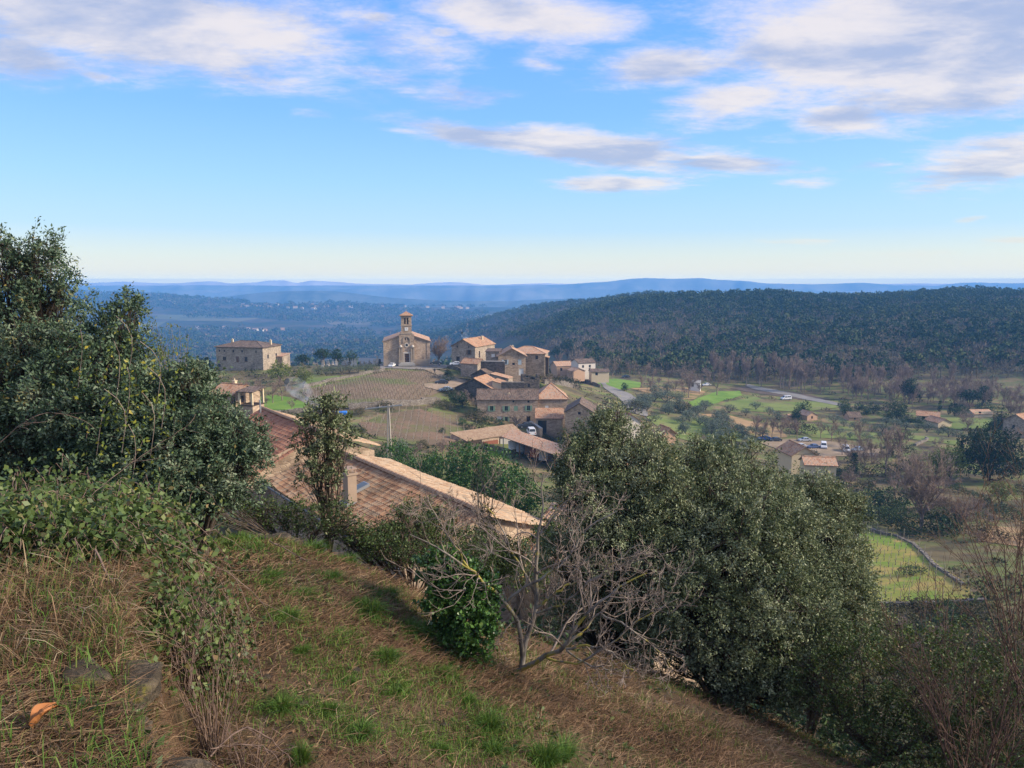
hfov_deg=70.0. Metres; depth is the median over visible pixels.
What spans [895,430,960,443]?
long meadow
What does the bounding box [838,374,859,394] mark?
bare tree
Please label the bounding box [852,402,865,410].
green bush
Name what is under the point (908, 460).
scrub bush
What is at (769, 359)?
bare poplar
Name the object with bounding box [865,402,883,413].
green bush
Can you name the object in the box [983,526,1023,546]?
red earth field
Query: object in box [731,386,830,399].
ploughed field
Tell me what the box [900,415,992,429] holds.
grass field
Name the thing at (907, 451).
scrub bush
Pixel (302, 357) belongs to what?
pine tree
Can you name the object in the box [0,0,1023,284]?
sky
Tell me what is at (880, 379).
bare tree
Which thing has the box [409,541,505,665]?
ivy mound
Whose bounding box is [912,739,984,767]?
bank bush
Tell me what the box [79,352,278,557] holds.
holm oak
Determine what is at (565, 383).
dry stone wall
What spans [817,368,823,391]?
bare poplar
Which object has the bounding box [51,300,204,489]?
climbing shrub
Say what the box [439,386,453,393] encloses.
scrub bush
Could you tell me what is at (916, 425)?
olive tree
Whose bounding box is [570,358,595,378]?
cottage
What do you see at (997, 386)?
bare tree
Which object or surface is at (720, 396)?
valley meadow
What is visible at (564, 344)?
pine tree
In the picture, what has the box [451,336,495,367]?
village house
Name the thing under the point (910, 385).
pine tree
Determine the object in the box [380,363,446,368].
church square
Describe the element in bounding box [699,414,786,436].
orange field
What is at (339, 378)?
dry stone wall
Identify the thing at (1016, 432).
bare bush
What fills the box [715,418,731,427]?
olive tree
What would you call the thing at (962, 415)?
bare bush
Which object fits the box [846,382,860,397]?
bare tree
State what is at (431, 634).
grass tuft
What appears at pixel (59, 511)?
bramble
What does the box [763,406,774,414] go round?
olive tree
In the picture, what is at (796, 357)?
bare poplar
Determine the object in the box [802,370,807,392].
bare poplar
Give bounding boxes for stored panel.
[508,441,515,449]
[516,443,523,451]
[524,446,530,454]
[529,448,539,457]
[548,454,556,462]
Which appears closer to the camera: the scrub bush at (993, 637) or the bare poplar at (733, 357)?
the scrub bush at (993, 637)
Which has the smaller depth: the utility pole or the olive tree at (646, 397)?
the utility pole
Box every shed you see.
[459,358,483,376]
[471,368,493,378]
[491,372,512,381]
[501,429,567,470]
[567,367,584,380]
[689,380,700,390]
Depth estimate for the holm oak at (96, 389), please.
8.69 m
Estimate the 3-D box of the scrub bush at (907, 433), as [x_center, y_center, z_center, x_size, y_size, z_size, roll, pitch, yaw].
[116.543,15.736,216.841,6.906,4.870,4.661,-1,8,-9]
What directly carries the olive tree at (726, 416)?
on the olive terrace
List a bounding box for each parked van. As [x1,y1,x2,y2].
[526,427,535,435]
[780,395,791,399]
[820,441,826,448]
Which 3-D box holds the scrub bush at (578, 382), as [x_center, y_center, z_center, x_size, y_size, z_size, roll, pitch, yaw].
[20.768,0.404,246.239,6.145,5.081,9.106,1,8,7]
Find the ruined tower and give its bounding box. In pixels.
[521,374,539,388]
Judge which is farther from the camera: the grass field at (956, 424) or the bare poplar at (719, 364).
the bare poplar at (719, 364)
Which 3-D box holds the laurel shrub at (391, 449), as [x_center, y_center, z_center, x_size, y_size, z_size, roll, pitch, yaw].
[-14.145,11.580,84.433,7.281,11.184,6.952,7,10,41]
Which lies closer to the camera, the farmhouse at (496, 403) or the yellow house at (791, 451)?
the yellow house at (791, 451)
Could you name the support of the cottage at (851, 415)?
on the ground at (942, 556)
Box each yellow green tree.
[266,359,293,379]
[292,367,314,383]
[922,449,953,475]
[931,439,972,479]
[988,479,1019,503]
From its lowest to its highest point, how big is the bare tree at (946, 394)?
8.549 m
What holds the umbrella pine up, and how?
on the ground at (942, 556)
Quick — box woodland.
[2,286,489,369]
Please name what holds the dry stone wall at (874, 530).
on the ground at (942, 556)
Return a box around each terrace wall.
[128,697,211,767]
[473,360,504,373]
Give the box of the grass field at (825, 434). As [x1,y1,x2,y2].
[799,422,877,439]
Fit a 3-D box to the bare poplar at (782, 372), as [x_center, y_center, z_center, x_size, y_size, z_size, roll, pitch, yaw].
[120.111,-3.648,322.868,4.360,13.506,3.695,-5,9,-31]
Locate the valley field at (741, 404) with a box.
[718,396,767,411]
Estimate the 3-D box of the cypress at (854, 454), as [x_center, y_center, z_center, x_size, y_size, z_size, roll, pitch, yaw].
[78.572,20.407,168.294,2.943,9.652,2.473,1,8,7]
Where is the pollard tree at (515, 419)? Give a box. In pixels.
[506,411,528,427]
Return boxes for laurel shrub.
[371,436,416,465]
[394,443,433,475]
[407,448,466,483]
[418,441,487,494]
[441,442,504,497]
[451,443,541,514]
[458,417,467,425]
[482,463,552,517]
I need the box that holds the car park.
[760,439,879,455]
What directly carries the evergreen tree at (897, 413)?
on the ground at (942, 556)
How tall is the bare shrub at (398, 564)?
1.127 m
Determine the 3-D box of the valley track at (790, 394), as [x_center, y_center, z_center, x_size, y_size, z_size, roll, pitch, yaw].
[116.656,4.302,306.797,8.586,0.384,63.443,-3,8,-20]
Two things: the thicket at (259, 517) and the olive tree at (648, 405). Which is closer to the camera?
the thicket at (259, 517)
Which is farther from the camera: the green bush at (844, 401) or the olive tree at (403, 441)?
the green bush at (844, 401)
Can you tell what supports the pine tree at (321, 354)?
on the ground at (942, 556)
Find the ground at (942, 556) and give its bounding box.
[0,292,1023,767]
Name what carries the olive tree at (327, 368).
on the ground at (942, 556)
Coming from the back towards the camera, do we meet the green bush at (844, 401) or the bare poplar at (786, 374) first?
the bare poplar at (786, 374)
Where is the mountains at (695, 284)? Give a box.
[72,278,1023,290]
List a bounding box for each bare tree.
[253,380,266,400]
[266,377,292,400]
[268,381,279,402]
[414,442,422,456]
[430,336,452,365]
[437,438,448,456]
[541,374,553,383]
[553,351,564,360]
[605,361,618,377]
[624,358,638,374]
[634,372,645,387]
[640,362,650,374]
[647,377,655,387]
[648,369,657,377]
[667,369,673,382]
[669,380,683,393]
[673,365,687,378]
[681,371,700,380]
[684,375,696,397]
[701,367,712,382]
[705,368,731,394]
[751,413,762,437]
[755,417,770,440]
[770,417,778,434]
[776,411,788,437]
[783,417,794,435]
[792,418,800,440]
[814,378,829,393]
[815,416,825,437]
[827,418,838,441]
[834,431,848,454]
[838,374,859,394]
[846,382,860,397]
[846,439,861,463]
[849,380,860,398]
[853,418,874,443]
[854,371,865,393]
[854,433,871,460]
[856,376,872,399]
[856,377,882,399]
[857,447,879,470]
[865,438,879,463]
[869,375,882,395]
[883,377,902,399]
[885,375,905,396]
[885,445,965,528]
[886,387,895,403]
[897,384,918,403]
[903,386,920,403]
[910,392,917,405]
[915,383,930,402]
[926,381,936,401]
[926,392,933,403]
[929,388,937,401]
[933,387,950,407]
[936,383,952,402]
[941,492,981,526]
[949,383,976,404]
[950,388,959,405]
[952,393,965,405]
[959,378,975,388]
[962,383,978,405]
[973,373,991,387]
[980,384,997,403]
[981,389,991,406]
[992,379,1001,398]
[999,387,1010,405]
[1001,391,1015,403]
[1003,398,1014,415]
[1006,383,1023,400]
[1012,388,1023,407]
[1012,403,1023,412]
[1013,396,1023,408]
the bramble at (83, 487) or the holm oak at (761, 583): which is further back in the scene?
the holm oak at (761, 583)
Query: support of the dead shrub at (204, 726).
on the ground at (942, 556)
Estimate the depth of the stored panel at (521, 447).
142.62 m
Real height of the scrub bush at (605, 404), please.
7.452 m
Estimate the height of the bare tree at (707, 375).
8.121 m
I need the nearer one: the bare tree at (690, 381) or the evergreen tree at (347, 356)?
the evergreen tree at (347, 356)
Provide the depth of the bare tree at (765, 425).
210.70 m
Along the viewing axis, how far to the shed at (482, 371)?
204.79 m
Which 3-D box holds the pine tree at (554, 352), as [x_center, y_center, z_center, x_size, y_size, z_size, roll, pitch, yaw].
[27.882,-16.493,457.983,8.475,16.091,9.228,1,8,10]
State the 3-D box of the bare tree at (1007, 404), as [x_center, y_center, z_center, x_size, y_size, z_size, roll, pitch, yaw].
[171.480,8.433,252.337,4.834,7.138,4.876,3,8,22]
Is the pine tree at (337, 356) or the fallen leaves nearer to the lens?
the fallen leaves
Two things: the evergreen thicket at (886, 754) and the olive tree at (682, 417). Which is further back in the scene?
the olive tree at (682, 417)
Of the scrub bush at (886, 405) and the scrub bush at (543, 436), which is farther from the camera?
the scrub bush at (886, 405)
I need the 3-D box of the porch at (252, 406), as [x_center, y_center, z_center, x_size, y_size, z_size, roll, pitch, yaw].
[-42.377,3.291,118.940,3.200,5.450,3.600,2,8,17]
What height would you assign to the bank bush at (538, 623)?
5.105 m
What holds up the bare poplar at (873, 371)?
on the ground at (942, 556)
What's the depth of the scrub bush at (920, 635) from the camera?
60.37 m
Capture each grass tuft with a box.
[217,530,257,543]
[246,540,262,549]
[260,687,307,723]
[262,568,285,581]
[262,603,309,624]
[276,736,324,767]
[282,642,318,657]
[290,584,321,599]
[302,536,336,556]
[307,699,350,717]
[324,569,348,581]
[336,673,366,686]
[341,551,362,562]
[343,715,384,752]
[347,594,370,607]
[347,594,399,623]
[363,643,412,664]
[381,585,405,598]
[395,615,432,640]
[420,624,438,646]
[430,739,456,756]
[438,661,460,680]
[456,691,483,705]
[470,707,516,735]
[477,736,520,763]
[516,736,584,767]
[546,727,598,767]
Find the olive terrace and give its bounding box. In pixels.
[647,410,747,446]
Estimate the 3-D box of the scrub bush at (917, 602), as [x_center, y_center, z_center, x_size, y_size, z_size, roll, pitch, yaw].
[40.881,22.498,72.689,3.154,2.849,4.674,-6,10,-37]
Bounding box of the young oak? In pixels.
[285,382,364,553]
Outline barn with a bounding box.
[454,374,494,397]
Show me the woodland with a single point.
(297, 346)
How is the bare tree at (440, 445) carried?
on the ground at (942, 556)
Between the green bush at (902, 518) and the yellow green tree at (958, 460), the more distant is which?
the yellow green tree at (958, 460)
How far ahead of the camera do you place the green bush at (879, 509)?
127.66 m
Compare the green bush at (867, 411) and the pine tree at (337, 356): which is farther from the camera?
the pine tree at (337, 356)
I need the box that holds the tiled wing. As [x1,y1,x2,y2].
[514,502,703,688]
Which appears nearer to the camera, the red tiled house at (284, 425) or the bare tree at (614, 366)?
the red tiled house at (284, 425)
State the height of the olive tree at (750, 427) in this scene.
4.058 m
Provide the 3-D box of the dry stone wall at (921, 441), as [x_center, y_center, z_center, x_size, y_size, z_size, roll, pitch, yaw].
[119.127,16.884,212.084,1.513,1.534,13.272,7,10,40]
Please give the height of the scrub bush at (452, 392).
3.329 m
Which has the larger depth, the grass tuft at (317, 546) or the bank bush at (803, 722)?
the bank bush at (803, 722)
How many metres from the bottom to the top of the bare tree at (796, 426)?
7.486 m
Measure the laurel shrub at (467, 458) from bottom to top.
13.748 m
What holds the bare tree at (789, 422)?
on the ground at (942, 556)
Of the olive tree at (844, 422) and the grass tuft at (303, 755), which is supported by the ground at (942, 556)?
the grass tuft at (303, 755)
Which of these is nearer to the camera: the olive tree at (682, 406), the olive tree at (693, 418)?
the olive tree at (693, 418)
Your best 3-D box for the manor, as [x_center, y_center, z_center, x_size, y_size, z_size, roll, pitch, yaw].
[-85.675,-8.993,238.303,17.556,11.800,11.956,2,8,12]
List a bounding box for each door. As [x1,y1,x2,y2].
[405,353,408,361]
[483,440,497,443]
[500,438,509,443]
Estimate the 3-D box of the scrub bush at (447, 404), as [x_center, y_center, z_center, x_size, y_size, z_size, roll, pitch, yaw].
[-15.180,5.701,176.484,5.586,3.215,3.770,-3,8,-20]
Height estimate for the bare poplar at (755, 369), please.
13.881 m
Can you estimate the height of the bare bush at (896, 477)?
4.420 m
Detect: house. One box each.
[209,379,260,416]
[220,400,380,529]
[261,447,545,621]
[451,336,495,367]
[496,345,527,381]
[516,346,549,375]
[611,410,642,437]
[775,439,818,474]
[1003,413,1023,437]
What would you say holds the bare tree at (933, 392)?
on the ground at (942, 556)
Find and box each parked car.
[430,360,441,364]
[435,379,447,383]
[450,361,460,365]
[517,421,534,427]
[768,437,781,440]
[797,437,811,441]
[807,443,820,448]
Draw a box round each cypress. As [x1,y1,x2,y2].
[847,452,859,477]
[952,403,957,415]
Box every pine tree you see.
[294,353,310,365]
[313,348,332,362]
[330,348,344,362]
[549,345,563,358]
[560,337,576,359]
[636,356,648,371]
[822,360,842,383]
[899,377,921,403]
[957,389,983,408]
[975,384,992,405]
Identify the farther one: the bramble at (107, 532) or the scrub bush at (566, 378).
the scrub bush at (566, 378)
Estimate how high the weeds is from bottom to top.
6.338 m
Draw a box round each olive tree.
[311,365,323,374]
[321,366,330,373]
[327,365,336,371]
[336,365,345,373]
[345,365,352,372]
[353,364,363,371]
[368,364,379,369]
[395,437,410,453]
[625,398,639,408]
[632,392,652,402]
[640,393,652,402]
[641,401,653,410]
[646,386,661,393]
[647,390,663,400]
[649,413,661,421]
[656,390,677,402]
[660,383,673,390]
[662,400,676,407]
[662,404,674,414]
[671,391,687,401]
[674,415,689,422]
[676,402,685,412]
[676,421,692,433]
[683,409,696,421]
[688,403,703,413]
[691,412,707,424]
[696,416,711,425]
[698,400,709,409]
[703,419,722,431]
[704,423,721,432]
[709,431,728,438]
[711,411,722,419]
[711,425,727,435]
[714,409,728,418]
[715,413,732,423]
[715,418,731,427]
[719,422,740,432]
[720,416,734,425]
[721,404,737,412]
[735,429,749,436]
[737,427,749,436]
[739,408,752,415]
[741,434,756,442]
[747,425,756,432]
[749,401,763,408]
[754,426,768,437]
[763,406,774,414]
[771,410,782,418]
[828,413,842,422]
[834,428,845,433]
[838,419,848,426]
[848,421,863,427]
[856,432,874,440]
[857,418,868,426]
[876,421,888,431]
[881,416,892,423]
[890,418,902,426]
[900,422,910,428]
[910,423,924,430]
[919,423,933,431]
[942,427,955,436]
[952,429,967,437]
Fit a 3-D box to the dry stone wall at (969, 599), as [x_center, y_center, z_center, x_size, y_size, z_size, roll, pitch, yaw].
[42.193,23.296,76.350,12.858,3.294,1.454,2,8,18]
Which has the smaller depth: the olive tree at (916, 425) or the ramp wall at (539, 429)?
the ramp wall at (539, 429)
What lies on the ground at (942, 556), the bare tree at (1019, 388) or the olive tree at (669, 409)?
the bare tree at (1019, 388)
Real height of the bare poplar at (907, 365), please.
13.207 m
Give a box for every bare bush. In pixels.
[467,395,475,404]
[839,444,859,463]
[840,466,863,486]
[872,450,885,464]
[886,470,898,482]
[888,475,903,492]
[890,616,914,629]
[908,450,924,463]
[921,446,938,459]
[930,437,945,447]
[933,622,953,633]
[940,477,952,490]
[954,411,971,421]
[958,412,982,429]
[968,529,988,541]
[969,498,984,511]
[983,507,999,521]
[1007,428,1022,440]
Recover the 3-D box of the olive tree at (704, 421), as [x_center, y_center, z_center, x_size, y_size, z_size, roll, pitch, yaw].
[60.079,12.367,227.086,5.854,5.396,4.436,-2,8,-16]
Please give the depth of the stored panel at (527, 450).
140.82 m
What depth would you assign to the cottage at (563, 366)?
302.20 m
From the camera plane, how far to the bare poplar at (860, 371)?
312.49 m
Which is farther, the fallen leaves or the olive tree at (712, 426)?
the olive tree at (712, 426)
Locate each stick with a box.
[1,412,95,441]
[91,414,198,495]
[94,549,162,703]
[148,519,301,676]
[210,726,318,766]
[211,731,279,765]
[269,540,312,563]
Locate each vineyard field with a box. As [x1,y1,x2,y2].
[301,371,445,408]
[358,409,475,444]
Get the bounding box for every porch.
[235,386,265,416]
[535,408,563,438]
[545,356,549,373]
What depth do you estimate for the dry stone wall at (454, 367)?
226.33 m
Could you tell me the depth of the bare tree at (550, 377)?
218.60 m
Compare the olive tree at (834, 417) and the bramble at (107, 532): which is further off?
the olive tree at (834, 417)
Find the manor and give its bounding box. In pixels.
[214,338,282,370]
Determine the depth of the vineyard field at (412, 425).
153.31 m
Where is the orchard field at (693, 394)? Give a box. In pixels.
[632,386,706,398]
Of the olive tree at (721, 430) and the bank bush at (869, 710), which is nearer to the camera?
the bank bush at (869, 710)
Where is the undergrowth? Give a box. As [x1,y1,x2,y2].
[6,361,1023,767]
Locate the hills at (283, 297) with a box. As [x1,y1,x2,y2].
[211,291,589,307]
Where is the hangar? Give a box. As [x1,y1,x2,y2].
[449,424,521,443]
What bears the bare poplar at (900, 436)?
on the ground at (942, 556)
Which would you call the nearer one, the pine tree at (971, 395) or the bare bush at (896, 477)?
the bare bush at (896, 477)
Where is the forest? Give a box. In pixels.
[411,284,1023,381]
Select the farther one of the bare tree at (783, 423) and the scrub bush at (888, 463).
the bare tree at (783, 423)
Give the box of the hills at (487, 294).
[73,287,917,300]
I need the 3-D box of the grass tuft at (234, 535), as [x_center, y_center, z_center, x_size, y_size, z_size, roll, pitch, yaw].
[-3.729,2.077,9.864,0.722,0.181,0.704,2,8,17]
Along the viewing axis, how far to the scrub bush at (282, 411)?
154.41 m
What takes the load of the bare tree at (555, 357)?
on the ground at (942, 556)
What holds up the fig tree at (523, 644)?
on the ground at (942, 556)
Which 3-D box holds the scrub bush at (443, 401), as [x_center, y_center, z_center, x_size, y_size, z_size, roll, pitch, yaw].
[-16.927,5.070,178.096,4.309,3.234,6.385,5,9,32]
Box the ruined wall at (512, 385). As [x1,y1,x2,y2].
[501,382,523,388]
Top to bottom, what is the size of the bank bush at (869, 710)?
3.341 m
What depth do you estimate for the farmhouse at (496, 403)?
174.49 m
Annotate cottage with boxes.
[492,378,507,388]
[550,361,570,378]
[564,396,595,434]
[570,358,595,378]
[588,368,609,382]
[653,424,676,449]
[798,456,838,483]
[799,409,817,420]
[843,411,861,420]
[916,410,939,421]
[924,415,952,427]
[963,409,993,416]
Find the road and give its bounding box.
[601,383,647,415]
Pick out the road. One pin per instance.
(625, 396)
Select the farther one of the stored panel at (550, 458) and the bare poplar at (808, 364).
the bare poplar at (808, 364)
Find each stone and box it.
[60,657,111,692]
[121,659,163,705]
[261,532,291,545]
[262,674,270,682]
[351,666,360,674]
[441,721,449,727]
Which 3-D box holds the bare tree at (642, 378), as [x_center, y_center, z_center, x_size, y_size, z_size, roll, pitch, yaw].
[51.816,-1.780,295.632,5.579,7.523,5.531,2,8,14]
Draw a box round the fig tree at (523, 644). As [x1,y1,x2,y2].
[380,431,703,703]
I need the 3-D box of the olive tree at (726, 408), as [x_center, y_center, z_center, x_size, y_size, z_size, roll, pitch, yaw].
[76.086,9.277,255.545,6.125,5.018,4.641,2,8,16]
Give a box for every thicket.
[204,485,373,545]
[320,491,509,592]
[546,588,704,687]
[769,604,1023,767]
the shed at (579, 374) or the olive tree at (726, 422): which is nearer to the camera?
the olive tree at (726, 422)
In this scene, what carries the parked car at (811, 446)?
on the car park
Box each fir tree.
[443,367,451,374]
[789,402,803,420]
[986,414,1002,429]
[993,405,1008,430]
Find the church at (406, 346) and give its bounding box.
[382,311,430,365]
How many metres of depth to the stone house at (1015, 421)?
217.09 m
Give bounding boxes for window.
[488,406,494,411]
[503,406,509,411]
[525,405,531,410]
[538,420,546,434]
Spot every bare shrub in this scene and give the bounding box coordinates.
[371,510,439,583]
[469,445,498,569]
[528,637,613,686]
[860,540,1023,707]
[876,562,1023,767]
[899,458,1023,723]
[959,405,1023,630]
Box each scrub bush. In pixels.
[281,409,297,415]
[353,407,366,415]
[377,401,395,411]
[416,439,428,449]
[430,398,449,409]
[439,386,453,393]
[440,401,461,410]
[447,389,464,396]
[462,409,480,420]
[463,421,487,429]
[471,415,488,424]
[536,434,552,440]
[542,374,561,384]
[548,436,568,442]
[555,375,573,384]
[570,378,581,388]
[596,398,630,412]
[626,400,643,412]
[673,400,692,413]
[720,437,745,450]
[785,419,817,434]
[843,462,877,477]
[848,478,877,493]
[871,459,910,476]
[874,441,917,457]
[876,401,911,416]
[885,602,926,627]
[893,429,914,439]
[897,596,943,616]
[900,457,926,468]
[901,628,943,651]
[910,506,935,516]
[929,596,978,615]
[946,625,975,639]
[947,633,974,654]
[952,629,994,647]
[958,620,998,633]
[962,601,999,627]
[971,524,1014,540]
[981,633,1020,644]
[1014,480,1023,494]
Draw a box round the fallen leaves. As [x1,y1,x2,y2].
[0,551,849,767]
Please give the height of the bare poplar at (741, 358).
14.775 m
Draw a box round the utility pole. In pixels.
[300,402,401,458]
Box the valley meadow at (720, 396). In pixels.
[690,391,741,405]
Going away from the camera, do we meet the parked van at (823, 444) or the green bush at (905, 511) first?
the green bush at (905, 511)
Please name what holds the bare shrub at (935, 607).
on the ground at (942, 556)
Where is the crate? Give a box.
[539,451,548,460]
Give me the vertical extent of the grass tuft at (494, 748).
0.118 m
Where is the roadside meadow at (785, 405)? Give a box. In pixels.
[764,401,838,410]
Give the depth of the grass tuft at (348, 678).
6.28 m
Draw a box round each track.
[424,369,467,389]
[745,384,839,404]
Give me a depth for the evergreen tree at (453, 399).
181.87 m
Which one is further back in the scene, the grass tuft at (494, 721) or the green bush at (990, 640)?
the green bush at (990, 640)
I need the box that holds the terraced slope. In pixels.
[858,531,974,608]
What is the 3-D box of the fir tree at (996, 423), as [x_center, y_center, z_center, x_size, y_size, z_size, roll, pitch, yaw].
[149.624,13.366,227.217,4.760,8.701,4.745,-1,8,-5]
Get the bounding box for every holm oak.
[0,216,154,493]
[12,281,172,494]
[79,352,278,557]
[523,395,710,660]
[618,421,864,733]
[771,460,903,738]
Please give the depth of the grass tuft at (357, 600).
8.00 m
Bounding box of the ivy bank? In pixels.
[490,503,568,639]
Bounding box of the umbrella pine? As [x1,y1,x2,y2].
[955,421,1023,481]
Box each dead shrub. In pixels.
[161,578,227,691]
[165,629,255,757]
[187,710,295,767]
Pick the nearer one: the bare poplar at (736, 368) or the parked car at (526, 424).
the parked car at (526, 424)
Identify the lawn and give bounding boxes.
[260,395,306,410]
[305,373,370,383]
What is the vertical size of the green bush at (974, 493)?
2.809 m
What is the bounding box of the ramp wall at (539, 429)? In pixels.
[529,421,542,437]
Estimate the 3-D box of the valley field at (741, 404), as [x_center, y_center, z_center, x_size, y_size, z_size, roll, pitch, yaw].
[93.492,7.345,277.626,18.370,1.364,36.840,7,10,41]
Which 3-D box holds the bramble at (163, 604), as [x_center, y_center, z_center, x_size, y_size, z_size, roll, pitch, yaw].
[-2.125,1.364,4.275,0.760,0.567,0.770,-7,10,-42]
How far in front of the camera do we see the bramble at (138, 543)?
4.61 m
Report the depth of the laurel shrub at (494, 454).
71.38 m
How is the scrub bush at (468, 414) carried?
on the ground at (942, 556)
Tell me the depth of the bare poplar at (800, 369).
313.37 m
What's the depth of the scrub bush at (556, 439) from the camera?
163.29 m
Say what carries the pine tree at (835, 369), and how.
on the ground at (942, 556)
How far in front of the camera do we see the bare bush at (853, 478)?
161.50 m
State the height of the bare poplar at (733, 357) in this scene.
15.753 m
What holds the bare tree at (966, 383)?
on the ground at (942, 556)
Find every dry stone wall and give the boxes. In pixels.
[276,408,321,413]
[303,368,384,386]
[348,397,440,408]
[447,365,460,370]
[543,379,578,388]
[581,379,600,387]
[866,525,890,535]
[877,597,985,608]
[893,534,965,585]
[914,437,928,445]
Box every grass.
[0,483,280,765]
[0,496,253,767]
[0,505,877,767]
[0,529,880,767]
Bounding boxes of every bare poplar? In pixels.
[709,350,717,380]
[715,360,722,380]
[726,361,734,383]
[729,350,738,377]
[733,364,739,382]
[737,351,746,378]
[742,360,750,384]
[747,357,753,378]
[753,358,758,383]
[756,356,766,386]
[765,352,774,379]
[770,351,780,379]
[775,357,784,386]
[780,361,786,388]
[782,370,789,384]
[783,357,795,388]
[793,353,800,378]
[795,371,800,391]
[798,366,806,391]
[800,364,809,377]
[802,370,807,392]
[806,358,815,383]
[810,368,816,391]
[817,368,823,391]
[820,364,828,390]
[828,366,835,388]
[839,364,848,392]
[847,362,852,385]
[855,365,862,389]
[864,362,871,389]
[871,363,876,389]
[875,363,885,392]
[878,366,886,392]
[878,425,898,476]
[888,425,909,463]
[902,362,912,376]
[947,363,956,380]
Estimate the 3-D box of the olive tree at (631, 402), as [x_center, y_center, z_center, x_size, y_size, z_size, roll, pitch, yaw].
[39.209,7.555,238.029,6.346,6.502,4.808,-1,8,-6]
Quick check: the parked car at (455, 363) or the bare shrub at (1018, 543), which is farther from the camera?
the parked car at (455, 363)
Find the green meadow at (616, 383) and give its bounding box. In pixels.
[598,379,640,388]
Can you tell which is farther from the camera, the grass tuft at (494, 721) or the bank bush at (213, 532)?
the bank bush at (213, 532)
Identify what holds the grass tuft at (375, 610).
on the ground at (942, 556)
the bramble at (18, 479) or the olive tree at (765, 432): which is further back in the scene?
the olive tree at (765, 432)
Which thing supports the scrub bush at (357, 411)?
on the ground at (942, 556)
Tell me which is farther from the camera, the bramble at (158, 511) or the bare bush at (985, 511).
the bare bush at (985, 511)
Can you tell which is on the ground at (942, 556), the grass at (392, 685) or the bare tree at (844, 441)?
the grass at (392, 685)
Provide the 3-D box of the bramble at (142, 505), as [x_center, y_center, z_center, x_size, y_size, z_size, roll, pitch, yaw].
[-2.874,0.972,5.029,1.390,0.599,1.313,6,10,39]
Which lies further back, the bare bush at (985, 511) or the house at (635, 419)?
the house at (635, 419)
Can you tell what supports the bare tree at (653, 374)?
on the ground at (942, 556)
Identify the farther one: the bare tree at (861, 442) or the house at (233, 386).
the bare tree at (861, 442)
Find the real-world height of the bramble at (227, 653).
1.084 m
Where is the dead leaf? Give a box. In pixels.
[29,702,58,728]
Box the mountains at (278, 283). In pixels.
[70,280,946,285]
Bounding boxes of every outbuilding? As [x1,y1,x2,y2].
[276,353,290,367]
[485,348,501,360]
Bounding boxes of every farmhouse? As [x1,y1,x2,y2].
[476,389,538,423]
[538,382,568,427]
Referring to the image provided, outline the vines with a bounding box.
[304,367,905,540]
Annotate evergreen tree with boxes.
[345,349,358,362]
[447,392,458,402]
[455,391,468,407]
[621,382,628,390]
[797,399,811,410]
[883,410,895,421]
[888,400,907,419]
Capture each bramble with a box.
[0,469,72,502]
[0,472,148,551]
[0,490,113,573]
[0,493,126,566]
[1,446,129,500]
[5,502,148,577]
[6,470,170,513]
[16,478,213,555]
[31,491,210,582]
[58,481,205,553]
[83,468,235,568]
[128,567,217,662]
[146,500,250,606]
[151,581,248,704]
[158,544,265,697]
[172,556,253,700]
[179,579,275,723]
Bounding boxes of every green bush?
[442,374,455,379]
[470,406,486,415]
[479,414,502,425]
[836,467,859,480]
[838,398,850,409]
[840,404,853,413]
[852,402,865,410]
[854,485,892,509]
[855,500,876,522]
[861,406,871,414]
[864,480,923,506]
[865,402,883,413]
[867,489,909,512]
[867,503,894,525]
[876,506,904,529]
[886,501,919,520]
[889,515,914,528]
[896,563,927,577]
[898,416,908,423]
[899,520,930,537]
[906,415,915,422]
[908,506,964,534]
[911,416,926,426]
[922,608,975,629]
[931,506,969,537]
[933,608,965,626]
[934,595,963,618]
[948,483,968,494]
[953,405,969,415]
[963,489,983,497]
[970,630,1021,656]
[974,402,994,412]
[983,497,994,506]
[990,501,1010,513]
[1000,507,1023,521]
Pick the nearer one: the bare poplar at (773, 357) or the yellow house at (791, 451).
the yellow house at (791, 451)
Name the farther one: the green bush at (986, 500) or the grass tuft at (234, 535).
the green bush at (986, 500)
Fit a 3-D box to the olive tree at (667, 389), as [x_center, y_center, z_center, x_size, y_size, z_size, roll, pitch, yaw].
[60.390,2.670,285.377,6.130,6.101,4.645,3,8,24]
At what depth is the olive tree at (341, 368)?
215.27 m
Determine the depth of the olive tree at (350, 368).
215.12 m
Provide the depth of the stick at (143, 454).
5.46 m
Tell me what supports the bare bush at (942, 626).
on the ground at (942, 556)
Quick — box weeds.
[0,542,857,767]
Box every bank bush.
[173,514,251,544]
[495,603,581,644]
[742,700,829,740]
[746,694,924,767]
[773,708,885,767]
[845,687,888,734]
[882,620,912,640]
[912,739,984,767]
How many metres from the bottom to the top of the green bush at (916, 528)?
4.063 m
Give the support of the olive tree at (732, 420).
on the olive terrace
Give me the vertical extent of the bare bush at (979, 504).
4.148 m
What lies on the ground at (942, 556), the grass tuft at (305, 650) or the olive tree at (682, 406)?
the grass tuft at (305, 650)
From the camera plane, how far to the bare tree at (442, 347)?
233.76 m
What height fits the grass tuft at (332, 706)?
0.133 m
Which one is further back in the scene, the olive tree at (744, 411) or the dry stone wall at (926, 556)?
the olive tree at (744, 411)
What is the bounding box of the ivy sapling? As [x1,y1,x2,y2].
[471,492,524,619]
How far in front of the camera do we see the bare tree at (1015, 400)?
261.85 m

